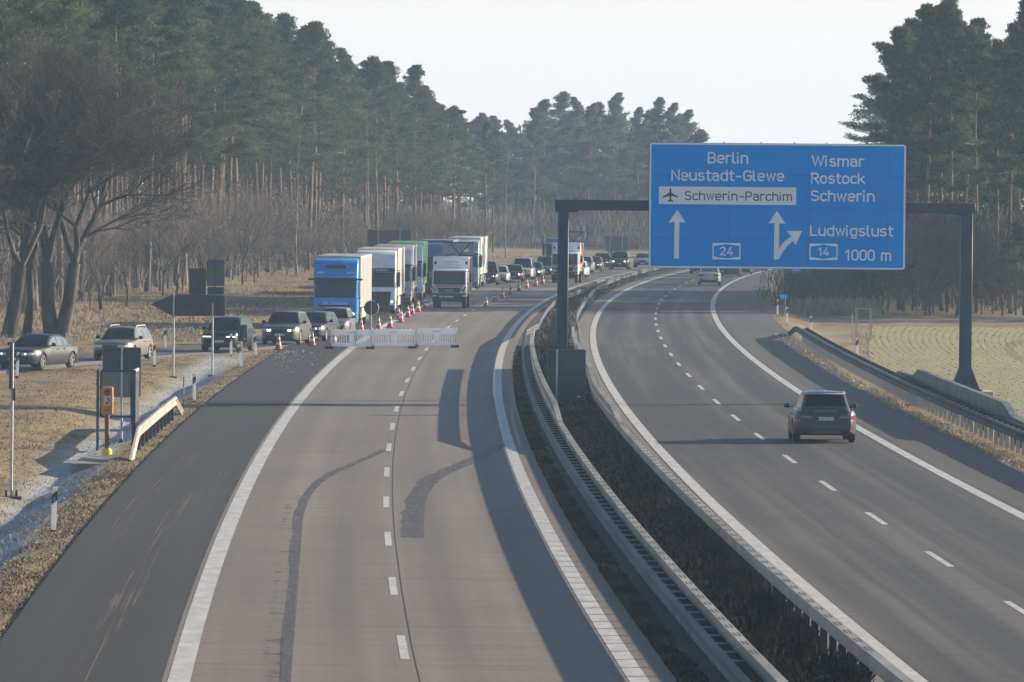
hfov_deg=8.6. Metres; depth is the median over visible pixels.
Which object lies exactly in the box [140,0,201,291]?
pine tree
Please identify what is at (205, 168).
pine tree
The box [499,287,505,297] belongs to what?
traffic cone
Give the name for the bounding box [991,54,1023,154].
pine tree
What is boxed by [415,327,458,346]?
barrier panel
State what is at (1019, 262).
bare sapling
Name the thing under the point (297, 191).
birch tree
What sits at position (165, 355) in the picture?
ramp edge line
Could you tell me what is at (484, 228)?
bare sapling
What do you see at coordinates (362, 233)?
bare sapling
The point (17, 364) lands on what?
delineator post
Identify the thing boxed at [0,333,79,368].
saloon car
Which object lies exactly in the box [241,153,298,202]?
pine tree
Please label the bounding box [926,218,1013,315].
bare sapling
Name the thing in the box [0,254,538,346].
meadow grass
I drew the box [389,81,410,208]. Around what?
pine tree
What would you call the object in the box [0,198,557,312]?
thicket
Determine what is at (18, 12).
pine tree
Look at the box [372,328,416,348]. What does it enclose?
barrier panel
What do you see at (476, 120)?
pine tree
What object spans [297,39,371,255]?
pine tree
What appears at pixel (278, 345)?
traffic cone
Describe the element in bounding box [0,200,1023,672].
ground
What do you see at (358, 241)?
bare sapling
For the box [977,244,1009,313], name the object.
pine tree
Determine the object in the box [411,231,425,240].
bare sapling
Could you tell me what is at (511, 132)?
pine tree
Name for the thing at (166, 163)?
pine tree
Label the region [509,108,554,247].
pine tree
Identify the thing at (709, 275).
white coupe
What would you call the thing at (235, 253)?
bare sapling
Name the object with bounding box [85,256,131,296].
bare sapling
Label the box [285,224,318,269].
bare sapling
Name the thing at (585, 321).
edge strip
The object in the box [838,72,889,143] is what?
pine tree
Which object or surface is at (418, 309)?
traffic cone
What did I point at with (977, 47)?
pine tree
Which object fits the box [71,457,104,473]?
concrete slab
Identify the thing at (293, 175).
pine tree
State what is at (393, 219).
bare sapling
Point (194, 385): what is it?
delineator post
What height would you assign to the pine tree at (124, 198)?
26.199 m
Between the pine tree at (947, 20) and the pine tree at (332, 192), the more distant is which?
the pine tree at (332, 192)
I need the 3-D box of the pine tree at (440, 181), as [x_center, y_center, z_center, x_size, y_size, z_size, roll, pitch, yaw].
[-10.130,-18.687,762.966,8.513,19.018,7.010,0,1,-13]
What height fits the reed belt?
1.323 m
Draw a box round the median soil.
[513,268,727,681]
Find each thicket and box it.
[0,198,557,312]
[483,207,648,250]
[757,200,1023,313]
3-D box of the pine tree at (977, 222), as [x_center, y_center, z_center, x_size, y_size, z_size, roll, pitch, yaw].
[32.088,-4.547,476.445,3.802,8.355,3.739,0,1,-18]
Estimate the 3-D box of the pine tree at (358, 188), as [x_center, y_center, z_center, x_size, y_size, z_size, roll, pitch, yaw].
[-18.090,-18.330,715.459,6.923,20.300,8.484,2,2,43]
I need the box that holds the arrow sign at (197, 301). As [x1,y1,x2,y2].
[151,259,224,377]
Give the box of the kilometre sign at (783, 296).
[780,294,787,308]
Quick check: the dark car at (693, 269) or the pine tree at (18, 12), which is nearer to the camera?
the pine tree at (18, 12)
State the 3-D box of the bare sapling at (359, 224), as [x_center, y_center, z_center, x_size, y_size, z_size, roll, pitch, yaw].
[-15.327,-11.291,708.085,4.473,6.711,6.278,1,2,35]
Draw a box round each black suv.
[201,316,255,351]
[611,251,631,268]
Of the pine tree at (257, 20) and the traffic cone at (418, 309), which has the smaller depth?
the traffic cone at (418, 309)
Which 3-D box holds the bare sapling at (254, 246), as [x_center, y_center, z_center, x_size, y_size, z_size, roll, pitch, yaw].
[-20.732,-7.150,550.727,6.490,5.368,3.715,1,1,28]
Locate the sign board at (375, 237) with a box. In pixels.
[367,230,410,246]
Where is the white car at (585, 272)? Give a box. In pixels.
[579,261,589,277]
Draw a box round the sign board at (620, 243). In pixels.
[606,236,627,250]
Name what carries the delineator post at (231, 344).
on the ground at (838, 330)
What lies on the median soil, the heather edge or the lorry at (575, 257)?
the heather edge
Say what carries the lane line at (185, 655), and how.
on the oncoming carriageway at (486, 592)
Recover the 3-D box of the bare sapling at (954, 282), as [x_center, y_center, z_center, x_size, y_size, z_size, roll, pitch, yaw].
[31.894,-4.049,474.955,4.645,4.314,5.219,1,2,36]
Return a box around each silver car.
[488,266,511,282]
[584,256,595,272]
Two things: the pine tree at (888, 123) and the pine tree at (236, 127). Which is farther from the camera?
the pine tree at (236, 127)
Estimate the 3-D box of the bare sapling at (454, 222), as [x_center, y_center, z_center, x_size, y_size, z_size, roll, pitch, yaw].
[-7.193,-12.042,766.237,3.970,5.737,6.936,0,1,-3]
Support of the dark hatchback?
on the carriageway at (892, 586)
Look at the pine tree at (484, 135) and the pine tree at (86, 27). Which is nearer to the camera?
the pine tree at (86, 27)
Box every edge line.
[0,315,369,370]
[590,270,927,681]
[710,269,1023,519]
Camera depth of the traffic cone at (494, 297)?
475.95 m
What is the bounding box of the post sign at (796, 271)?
[784,269,800,305]
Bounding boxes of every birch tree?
[168,100,205,291]
[233,122,267,280]
[278,110,311,275]
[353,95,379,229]
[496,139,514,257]
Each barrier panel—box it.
[325,328,374,348]
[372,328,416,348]
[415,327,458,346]
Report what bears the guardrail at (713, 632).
on the median soil
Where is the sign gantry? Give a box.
[555,200,993,395]
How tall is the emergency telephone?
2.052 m
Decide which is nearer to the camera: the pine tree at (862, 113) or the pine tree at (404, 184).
the pine tree at (862, 113)
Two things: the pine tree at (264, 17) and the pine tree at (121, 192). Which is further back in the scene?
the pine tree at (264, 17)
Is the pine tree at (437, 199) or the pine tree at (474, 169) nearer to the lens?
the pine tree at (474, 169)
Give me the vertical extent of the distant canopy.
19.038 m
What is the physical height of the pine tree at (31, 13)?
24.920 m
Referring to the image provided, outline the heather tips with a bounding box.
[535,343,865,681]
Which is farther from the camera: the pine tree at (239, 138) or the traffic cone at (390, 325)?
the pine tree at (239, 138)
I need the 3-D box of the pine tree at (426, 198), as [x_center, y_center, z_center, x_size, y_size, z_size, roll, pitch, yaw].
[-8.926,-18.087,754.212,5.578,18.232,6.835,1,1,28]
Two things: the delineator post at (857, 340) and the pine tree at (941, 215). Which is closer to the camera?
the delineator post at (857, 340)
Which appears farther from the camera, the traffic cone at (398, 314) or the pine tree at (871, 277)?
the pine tree at (871, 277)
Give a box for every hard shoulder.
[0,302,428,681]
[415,256,635,301]
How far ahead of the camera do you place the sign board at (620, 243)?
808.54 m
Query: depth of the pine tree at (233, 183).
670.38 m
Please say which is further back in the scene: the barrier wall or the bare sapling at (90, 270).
the bare sapling at (90, 270)
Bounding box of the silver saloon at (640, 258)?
[632,253,647,266]
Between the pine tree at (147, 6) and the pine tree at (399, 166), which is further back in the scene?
the pine tree at (399, 166)
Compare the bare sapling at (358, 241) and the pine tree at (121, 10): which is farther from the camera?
the bare sapling at (358, 241)
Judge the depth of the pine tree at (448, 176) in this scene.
819.37 m
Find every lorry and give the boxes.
[308,253,371,326]
[357,247,404,313]
[375,244,416,305]
[387,241,427,299]
[418,239,458,291]
[448,236,487,288]
[542,235,577,255]
[547,231,584,282]
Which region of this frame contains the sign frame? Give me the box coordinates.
[96,368,138,450]
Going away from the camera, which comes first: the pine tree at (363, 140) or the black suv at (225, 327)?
the black suv at (225, 327)
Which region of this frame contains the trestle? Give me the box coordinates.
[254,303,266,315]
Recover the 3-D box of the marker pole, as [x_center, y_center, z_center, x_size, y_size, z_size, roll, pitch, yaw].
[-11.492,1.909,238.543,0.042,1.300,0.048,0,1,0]
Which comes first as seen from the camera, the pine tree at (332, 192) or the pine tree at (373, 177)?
the pine tree at (332, 192)
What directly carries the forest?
on the ground at (838, 330)
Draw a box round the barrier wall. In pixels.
[897,369,1023,447]
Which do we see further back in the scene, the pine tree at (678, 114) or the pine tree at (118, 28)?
the pine tree at (678, 114)
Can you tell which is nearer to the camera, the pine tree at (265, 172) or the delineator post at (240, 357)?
the delineator post at (240, 357)
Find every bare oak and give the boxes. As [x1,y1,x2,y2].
[0,15,233,335]
[0,21,151,337]
[0,53,128,334]
[0,121,85,242]
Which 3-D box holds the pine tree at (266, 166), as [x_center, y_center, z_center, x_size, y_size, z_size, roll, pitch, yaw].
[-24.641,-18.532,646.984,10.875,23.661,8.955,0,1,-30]
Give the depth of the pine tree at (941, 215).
477.36 m
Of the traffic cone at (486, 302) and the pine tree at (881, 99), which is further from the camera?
the pine tree at (881, 99)
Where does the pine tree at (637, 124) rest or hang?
on the ground at (838, 330)
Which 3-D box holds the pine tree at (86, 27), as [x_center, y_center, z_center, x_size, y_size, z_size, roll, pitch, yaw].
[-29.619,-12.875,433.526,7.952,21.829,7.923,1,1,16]
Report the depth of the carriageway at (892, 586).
175.86 m
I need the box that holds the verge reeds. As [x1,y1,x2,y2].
[773,333,1023,469]
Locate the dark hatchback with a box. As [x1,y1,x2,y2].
[741,269,752,273]
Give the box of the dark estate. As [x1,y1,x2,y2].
[306,311,339,340]
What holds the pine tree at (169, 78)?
on the ground at (838, 330)
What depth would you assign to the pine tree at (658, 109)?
913.03 m
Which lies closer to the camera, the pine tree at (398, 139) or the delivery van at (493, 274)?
the delivery van at (493, 274)
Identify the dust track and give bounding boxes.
[85,500,187,679]
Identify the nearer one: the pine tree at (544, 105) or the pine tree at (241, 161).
the pine tree at (241, 161)
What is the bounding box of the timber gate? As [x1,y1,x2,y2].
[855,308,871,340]
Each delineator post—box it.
[15,352,19,377]
[50,487,57,531]
[153,342,155,366]
[164,328,166,347]
[192,374,195,400]
[230,334,231,355]
[237,344,242,367]
[253,335,257,355]
[777,299,778,315]
[786,307,787,323]
[856,337,858,353]
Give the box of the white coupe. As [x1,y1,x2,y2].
[696,268,722,284]
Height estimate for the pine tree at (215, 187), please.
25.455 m
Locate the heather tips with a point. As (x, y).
(790, 677)
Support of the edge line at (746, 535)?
on the carriageway at (892, 586)
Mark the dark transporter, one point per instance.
(732, 271)
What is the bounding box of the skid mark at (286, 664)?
[279,450,385,681]
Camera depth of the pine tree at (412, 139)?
719.74 m
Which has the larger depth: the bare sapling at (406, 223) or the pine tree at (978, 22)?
the bare sapling at (406, 223)
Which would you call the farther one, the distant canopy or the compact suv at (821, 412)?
the distant canopy
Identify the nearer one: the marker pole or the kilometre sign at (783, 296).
the marker pole
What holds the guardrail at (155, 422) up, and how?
on the ground at (838, 330)
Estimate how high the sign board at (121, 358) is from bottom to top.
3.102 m
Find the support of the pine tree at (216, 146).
on the ground at (838, 330)
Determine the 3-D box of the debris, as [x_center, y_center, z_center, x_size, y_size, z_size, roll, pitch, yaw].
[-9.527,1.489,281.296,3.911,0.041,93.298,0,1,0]
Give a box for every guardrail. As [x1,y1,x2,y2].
[129,396,183,461]
[522,268,787,681]
[571,268,913,681]
[788,326,1023,455]
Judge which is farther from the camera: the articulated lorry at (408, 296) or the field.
the articulated lorry at (408, 296)
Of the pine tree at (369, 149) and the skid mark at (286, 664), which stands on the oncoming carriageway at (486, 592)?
the skid mark at (286, 664)
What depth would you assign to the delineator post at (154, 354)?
300.79 m
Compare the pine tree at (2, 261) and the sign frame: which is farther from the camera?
the pine tree at (2, 261)
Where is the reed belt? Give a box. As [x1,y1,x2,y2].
[790,291,885,316]
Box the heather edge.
[555,341,875,681]
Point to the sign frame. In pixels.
(134, 398)
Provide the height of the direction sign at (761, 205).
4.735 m
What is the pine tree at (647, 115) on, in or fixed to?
on the ground at (838, 330)
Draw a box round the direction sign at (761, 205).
[648,141,905,269]
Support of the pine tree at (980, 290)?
on the ground at (838, 330)
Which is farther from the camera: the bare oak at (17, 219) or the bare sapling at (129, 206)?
the bare sapling at (129, 206)
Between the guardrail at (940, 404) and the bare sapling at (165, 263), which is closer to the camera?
the guardrail at (940, 404)
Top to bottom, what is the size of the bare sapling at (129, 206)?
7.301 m
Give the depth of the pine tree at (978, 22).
491.25 m
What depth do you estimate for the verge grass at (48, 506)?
181.22 m
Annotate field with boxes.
[869,326,1023,418]
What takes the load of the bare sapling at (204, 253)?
on the ground at (838, 330)
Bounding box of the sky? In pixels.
[98,0,1022,205]
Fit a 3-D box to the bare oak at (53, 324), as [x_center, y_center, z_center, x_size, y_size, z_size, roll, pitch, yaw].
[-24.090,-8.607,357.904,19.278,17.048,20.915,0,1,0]
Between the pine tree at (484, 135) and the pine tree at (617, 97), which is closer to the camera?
the pine tree at (484, 135)
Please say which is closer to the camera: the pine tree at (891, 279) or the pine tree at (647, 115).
the pine tree at (891, 279)
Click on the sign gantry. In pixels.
(964, 375)
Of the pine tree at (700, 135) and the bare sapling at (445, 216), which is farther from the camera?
the pine tree at (700, 135)
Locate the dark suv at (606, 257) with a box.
[595,253,613,268]
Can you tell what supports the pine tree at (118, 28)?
on the ground at (838, 330)
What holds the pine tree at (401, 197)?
on the ground at (838, 330)
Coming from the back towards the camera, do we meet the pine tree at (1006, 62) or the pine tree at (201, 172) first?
the pine tree at (201, 172)
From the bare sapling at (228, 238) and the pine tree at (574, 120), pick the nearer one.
the bare sapling at (228, 238)
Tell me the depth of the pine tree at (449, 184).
797.89 m
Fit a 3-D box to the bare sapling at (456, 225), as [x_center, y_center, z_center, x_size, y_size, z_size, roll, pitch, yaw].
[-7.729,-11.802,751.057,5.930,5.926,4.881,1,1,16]
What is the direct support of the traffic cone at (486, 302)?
on the oncoming carriageway at (486, 592)
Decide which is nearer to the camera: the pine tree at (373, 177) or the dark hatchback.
the dark hatchback
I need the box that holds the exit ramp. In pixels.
[0,336,317,373]
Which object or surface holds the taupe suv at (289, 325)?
on the exit ramp
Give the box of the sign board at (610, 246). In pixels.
[608,240,612,255]
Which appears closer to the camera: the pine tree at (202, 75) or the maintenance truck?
the maintenance truck
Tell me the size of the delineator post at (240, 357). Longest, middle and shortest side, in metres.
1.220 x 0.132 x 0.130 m
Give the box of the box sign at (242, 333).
[237,325,247,361]
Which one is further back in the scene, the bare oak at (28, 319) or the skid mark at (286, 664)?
the bare oak at (28, 319)
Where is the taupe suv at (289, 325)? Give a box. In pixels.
[262,310,311,344]
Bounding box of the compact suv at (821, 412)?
[784,390,856,441]
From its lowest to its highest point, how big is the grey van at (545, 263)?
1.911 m
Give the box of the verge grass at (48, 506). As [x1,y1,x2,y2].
[0,349,274,633]
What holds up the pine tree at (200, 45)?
on the ground at (838, 330)
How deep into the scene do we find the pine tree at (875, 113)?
679.87 m
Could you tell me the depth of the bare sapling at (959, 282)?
475.27 m
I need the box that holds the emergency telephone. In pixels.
[101,386,112,455]
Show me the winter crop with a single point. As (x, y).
(951, 343)
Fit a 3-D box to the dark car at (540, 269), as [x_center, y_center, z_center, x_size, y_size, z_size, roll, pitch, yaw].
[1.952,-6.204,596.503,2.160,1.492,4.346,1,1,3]
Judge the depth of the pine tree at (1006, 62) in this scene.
469.61 m
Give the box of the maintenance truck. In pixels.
[427,242,473,307]
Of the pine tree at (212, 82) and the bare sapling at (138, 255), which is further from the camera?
the pine tree at (212, 82)
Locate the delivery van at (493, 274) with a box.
[480,261,500,284]
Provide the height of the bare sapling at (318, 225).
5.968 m
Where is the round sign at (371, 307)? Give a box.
[364,300,378,342]
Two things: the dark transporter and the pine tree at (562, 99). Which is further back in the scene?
the pine tree at (562, 99)
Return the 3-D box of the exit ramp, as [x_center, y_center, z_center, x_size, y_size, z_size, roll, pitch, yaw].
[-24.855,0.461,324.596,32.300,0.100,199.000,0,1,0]
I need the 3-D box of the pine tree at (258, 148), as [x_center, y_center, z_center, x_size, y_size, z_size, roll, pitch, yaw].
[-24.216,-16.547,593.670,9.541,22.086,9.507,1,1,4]
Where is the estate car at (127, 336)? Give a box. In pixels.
[93,324,152,359]
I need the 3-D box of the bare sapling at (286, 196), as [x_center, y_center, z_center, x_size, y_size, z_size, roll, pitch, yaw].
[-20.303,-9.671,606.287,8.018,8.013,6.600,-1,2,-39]
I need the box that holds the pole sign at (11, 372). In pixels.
[2,343,21,499]
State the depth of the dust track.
129.24 m
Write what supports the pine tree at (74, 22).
on the ground at (838, 330)
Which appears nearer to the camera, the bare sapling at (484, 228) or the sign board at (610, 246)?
the sign board at (610, 246)
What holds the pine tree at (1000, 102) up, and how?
on the ground at (838, 330)
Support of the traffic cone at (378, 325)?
on the oncoming carriageway at (486, 592)
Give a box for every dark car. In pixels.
[525,262,545,278]
[690,268,700,272]
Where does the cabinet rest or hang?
on the median soil
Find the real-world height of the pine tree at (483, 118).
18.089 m
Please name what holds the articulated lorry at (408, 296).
on the hard shoulder at (64, 625)
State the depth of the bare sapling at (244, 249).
588.65 m
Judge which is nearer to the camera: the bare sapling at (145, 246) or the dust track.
the dust track
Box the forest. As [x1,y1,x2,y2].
[4,154,491,290]
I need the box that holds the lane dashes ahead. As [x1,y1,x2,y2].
[654,282,1023,613]
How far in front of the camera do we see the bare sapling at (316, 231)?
651.29 m
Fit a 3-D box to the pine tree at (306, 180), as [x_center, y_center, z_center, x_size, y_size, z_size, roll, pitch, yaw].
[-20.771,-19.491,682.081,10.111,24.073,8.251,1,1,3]
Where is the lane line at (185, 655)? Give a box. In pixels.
[167,260,631,681]
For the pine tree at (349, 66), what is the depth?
678.65 m
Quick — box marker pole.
[183,377,183,409]
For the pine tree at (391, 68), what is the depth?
727.62 m
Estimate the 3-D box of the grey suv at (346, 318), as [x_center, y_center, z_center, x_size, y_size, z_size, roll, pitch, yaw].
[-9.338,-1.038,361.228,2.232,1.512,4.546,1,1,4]
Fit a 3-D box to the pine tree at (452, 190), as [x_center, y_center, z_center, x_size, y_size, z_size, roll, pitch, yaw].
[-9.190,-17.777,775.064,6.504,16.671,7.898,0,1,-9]
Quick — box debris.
[270,350,340,415]
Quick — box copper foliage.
[193,171,410,271]
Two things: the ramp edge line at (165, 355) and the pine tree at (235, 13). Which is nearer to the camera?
the ramp edge line at (165, 355)
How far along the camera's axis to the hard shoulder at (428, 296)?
494.27 m
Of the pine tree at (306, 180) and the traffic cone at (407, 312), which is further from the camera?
the pine tree at (306, 180)
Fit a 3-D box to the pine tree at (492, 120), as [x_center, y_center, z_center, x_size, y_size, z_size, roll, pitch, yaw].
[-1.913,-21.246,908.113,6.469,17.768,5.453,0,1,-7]
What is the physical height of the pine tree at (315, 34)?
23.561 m
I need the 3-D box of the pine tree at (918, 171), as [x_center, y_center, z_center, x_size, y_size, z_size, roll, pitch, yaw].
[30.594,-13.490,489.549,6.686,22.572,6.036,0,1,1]
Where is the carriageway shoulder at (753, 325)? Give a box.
[718,269,1023,508]
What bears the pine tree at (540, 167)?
on the ground at (838, 330)
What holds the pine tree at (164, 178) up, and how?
on the ground at (838, 330)
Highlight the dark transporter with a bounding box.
[720,268,741,276]
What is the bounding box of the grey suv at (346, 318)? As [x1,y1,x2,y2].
[322,307,355,329]
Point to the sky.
(748, 71)
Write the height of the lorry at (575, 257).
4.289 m
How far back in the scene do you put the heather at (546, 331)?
424.88 m
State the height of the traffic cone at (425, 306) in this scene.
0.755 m
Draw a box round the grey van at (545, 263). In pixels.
[537,256,550,274]
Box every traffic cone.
[273,334,283,349]
[307,331,316,345]
[358,318,363,329]
[376,316,380,328]
[386,314,393,327]
[394,307,399,319]
[398,310,403,321]
[404,305,411,316]
[410,302,414,313]
[414,300,422,311]
[422,297,428,308]
[482,295,488,305]
[491,290,496,300]
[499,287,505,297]
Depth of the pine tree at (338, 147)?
661.83 m
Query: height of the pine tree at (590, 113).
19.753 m
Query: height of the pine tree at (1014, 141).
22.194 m
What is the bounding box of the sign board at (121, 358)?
[102,347,140,442]
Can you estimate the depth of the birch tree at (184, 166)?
499.86 m
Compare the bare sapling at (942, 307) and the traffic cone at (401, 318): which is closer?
the traffic cone at (401, 318)
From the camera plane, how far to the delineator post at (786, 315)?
405.96 m
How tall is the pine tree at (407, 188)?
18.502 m
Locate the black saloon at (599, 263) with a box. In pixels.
[591,256,604,271]
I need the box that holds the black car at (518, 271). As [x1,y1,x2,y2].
[507,264,525,281]
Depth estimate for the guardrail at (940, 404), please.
250.06 m
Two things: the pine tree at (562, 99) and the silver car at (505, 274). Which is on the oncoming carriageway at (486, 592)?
the silver car at (505, 274)
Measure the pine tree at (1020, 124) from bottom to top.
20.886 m
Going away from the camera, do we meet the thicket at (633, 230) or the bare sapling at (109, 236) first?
the bare sapling at (109, 236)
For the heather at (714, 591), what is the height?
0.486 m
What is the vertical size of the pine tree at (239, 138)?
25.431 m
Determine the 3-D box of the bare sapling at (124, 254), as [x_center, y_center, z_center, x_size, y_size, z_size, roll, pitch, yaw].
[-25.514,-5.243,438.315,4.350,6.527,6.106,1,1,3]
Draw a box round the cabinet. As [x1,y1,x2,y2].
[547,349,585,401]
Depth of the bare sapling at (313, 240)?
629.28 m
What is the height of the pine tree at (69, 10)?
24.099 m
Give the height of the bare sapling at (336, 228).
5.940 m
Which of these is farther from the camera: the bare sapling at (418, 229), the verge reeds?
the bare sapling at (418, 229)
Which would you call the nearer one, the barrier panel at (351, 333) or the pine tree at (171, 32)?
the barrier panel at (351, 333)
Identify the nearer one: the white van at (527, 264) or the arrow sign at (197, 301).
the arrow sign at (197, 301)
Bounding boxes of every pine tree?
[0,0,41,83]
[0,0,42,98]
[0,5,28,88]
[0,208,3,297]
[7,0,82,314]
[10,0,90,284]
[19,0,117,310]
[38,13,101,300]
[50,13,115,302]
[71,11,117,239]
[76,0,125,299]
[76,0,181,296]
[80,0,184,294]
[87,168,98,279]
[97,3,147,222]
[108,0,175,220]
[112,20,168,288]
[118,10,191,287]
[118,65,169,278]
[120,177,123,214]
[122,171,145,278]
[126,34,206,215]
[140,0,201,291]
[146,4,212,285]
[150,3,227,285]
[153,0,218,286]
[156,5,233,281]
[159,91,234,216]
[165,177,168,203]
[167,13,229,273]
[169,1,233,260]
[172,44,249,278]
[189,125,228,207]
[191,2,274,280]
[195,71,290,274]
[196,0,280,240]
[197,11,242,261]
[201,5,279,276]
[204,0,272,258]
[204,134,260,170]
[208,0,291,247]
[212,170,217,253]
[216,2,277,258]
[225,61,281,264]
[225,79,281,193]
[225,173,248,191]
[226,120,320,198]
[237,0,301,273]
[240,13,303,270]
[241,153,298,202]
[256,12,320,269]
[259,34,300,271]
[259,39,319,267]
[275,100,310,205]
[282,20,364,269]
[284,25,369,266]
[290,23,364,263]
[291,36,354,254]
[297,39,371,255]
[299,53,347,216]
[302,61,356,202]
[307,66,387,207]
[309,140,371,216]
[317,46,379,252]
[337,76,373,226]
[339,55,415,246]
[350,61,405,229]
[352,69,387,252]
[357,103,380,186]
[361,73,419,227]
[361,79,436,221]
[367,99,393,208]
[368,60,428,222]
[382,122,424,209]
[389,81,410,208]
[390,64,451,240]
[391,120,433,208]
[394,96,455,238]
[398,85,460,240]
[399,154,441,210]
[402,113,461,206]
[411,98,452,238]
[432,104,453,207]
[435,120,469,209]
[435,194,444,204]
[439,116,484,218]
[440,134,470,219]
[441,105,493,235]
[443,114,481,235]
[462,112,507,211]
[462,122,493,221]
[467,116,483,206]
[467,121,509,235]
[476,130,512,251]
[479,115,518,243]
[487,119,537,244]
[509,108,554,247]
[516,98,571,245]
[519,106,561,239]
[538,91,582,199]
[554,96,595,230]
[563,102,616,246]
[577,101,621,241]
[590,99,636,235]
[597,92,638,235]
[615,106,653,248]
[617,109,662,248]
[629,96,670,197]
[650,102,687,141]
[666,109,698,142]
[668,113,693,142]
[691,129,710,142]
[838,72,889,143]
[857,270,890,301]
[861,25,948,309]
[863,17,963,306]
[865,270,906,311]
[869,93,889,143]
[880,2,973,310]
[881,65,927,301]
[896,188,929,311]
[899,0,990,311]
[899,248,933,313]
[906,0,983,308]
[909,66,987,303]
[923,198,958,312]
[924,20,998,301]
[932,25,1014,312]
[943,215,985,286]
[948,217,992,312]
[955,17,1000,202]
[958,43,1022,304]
[959,41,1023,309]
[972,22,1023,313]
[972,245,1000,314]
[976,0,1023,314]
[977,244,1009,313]
[982,243,1013,306]
[983,9,1023,245]
[985,32,1023,305]
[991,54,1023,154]
[992,221,1023,314]
[1011,58,1023,149]
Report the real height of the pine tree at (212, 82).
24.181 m
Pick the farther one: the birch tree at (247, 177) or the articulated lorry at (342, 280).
the birch tree at (247, 177)
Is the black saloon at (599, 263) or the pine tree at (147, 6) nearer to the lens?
the pine tree at (147, 6)
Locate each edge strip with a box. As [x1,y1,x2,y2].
[504,281,676,681]
[575,268,884,681]
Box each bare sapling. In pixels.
[9,191,116,292]
[52,251,86,275]
[55,198,131,310]
[58,244,121,307]
[85,207,156,296]
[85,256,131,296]
[95,210,149,305]
[96,196,146,225]
[116,240,150,274]
[122,200,195,290]
[126,190,226,295]
[140,218,193,275]
[143,233,198,288]
[152,218,220,293]
[161,182,252,267]
[180,243,224,265]
[191,223,243,262]
[204,183,283,270]
[213,219,279,275]
[216,220,271,279]
[219,223,294,282]
[220,182,298,283]
[224,200,307,277]
[253,189,317,273]
[266,228,313,274]
[285,219,323,266]
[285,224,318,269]
[285,224,325,270]
[286,209,323,255]
[305,202,365,252]
[320,214,356,246]
[335,226,372,253]
[344,202,383,252]
[348,223,382,245]
[358,209,382,229]
[378,201,429,232]
[380,201,425,237]
[389,207,435,240]
[405,203,457,235]
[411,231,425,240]
[415,202,446,238]
[421,207,466,236]
[421,215,456,238]
[442,210,465,236]
[462,216,494,235]
[843,234,929,300]
[857,213,913,305]
[869,213,936,311]
[879,214,951,313]
[916,201,973,310]
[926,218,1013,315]
[939,261,991,293]
[951,261,979,299]
[1006,250,1023,296]
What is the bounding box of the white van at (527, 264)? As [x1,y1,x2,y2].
[513,257,535,279]
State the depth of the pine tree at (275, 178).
663.86 m
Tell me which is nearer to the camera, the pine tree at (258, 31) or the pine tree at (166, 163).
the pine tree at (166, 163)
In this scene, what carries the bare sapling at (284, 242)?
on the ground at (838, 330)
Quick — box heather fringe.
[511,350,709,681]
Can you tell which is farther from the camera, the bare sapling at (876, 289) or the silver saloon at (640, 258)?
the silver saloon at (640, 258)
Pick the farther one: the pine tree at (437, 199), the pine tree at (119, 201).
the pine tree at (437, 199)
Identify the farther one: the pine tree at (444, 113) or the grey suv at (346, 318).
the pine tree at (444, 113)
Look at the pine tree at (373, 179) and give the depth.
739.02 m
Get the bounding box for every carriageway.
[162,260,654,681]
[589,268,1023,681]
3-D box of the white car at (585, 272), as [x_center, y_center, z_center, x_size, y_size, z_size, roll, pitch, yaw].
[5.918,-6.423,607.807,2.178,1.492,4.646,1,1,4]
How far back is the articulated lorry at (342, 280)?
382.34 m
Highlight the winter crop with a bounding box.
[851,326,1023,416]
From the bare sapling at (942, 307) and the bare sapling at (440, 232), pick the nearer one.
the bare sapling at (942, 307)
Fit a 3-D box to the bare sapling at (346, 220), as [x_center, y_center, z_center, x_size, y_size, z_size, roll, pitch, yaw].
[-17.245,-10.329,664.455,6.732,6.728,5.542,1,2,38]
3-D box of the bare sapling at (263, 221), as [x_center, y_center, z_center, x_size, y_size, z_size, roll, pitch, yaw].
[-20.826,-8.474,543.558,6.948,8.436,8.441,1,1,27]
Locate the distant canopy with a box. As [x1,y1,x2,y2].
[489,110,690,248]
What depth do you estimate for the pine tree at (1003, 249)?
474.59 m
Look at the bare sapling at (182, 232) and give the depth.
481.60 m
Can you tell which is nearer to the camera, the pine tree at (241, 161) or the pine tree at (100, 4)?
the pine tree at (100, 4)
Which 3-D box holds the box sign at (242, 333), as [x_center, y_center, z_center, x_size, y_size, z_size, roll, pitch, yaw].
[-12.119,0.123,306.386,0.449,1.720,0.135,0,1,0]
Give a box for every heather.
[534,273,648,347]
[534,345,834,681]

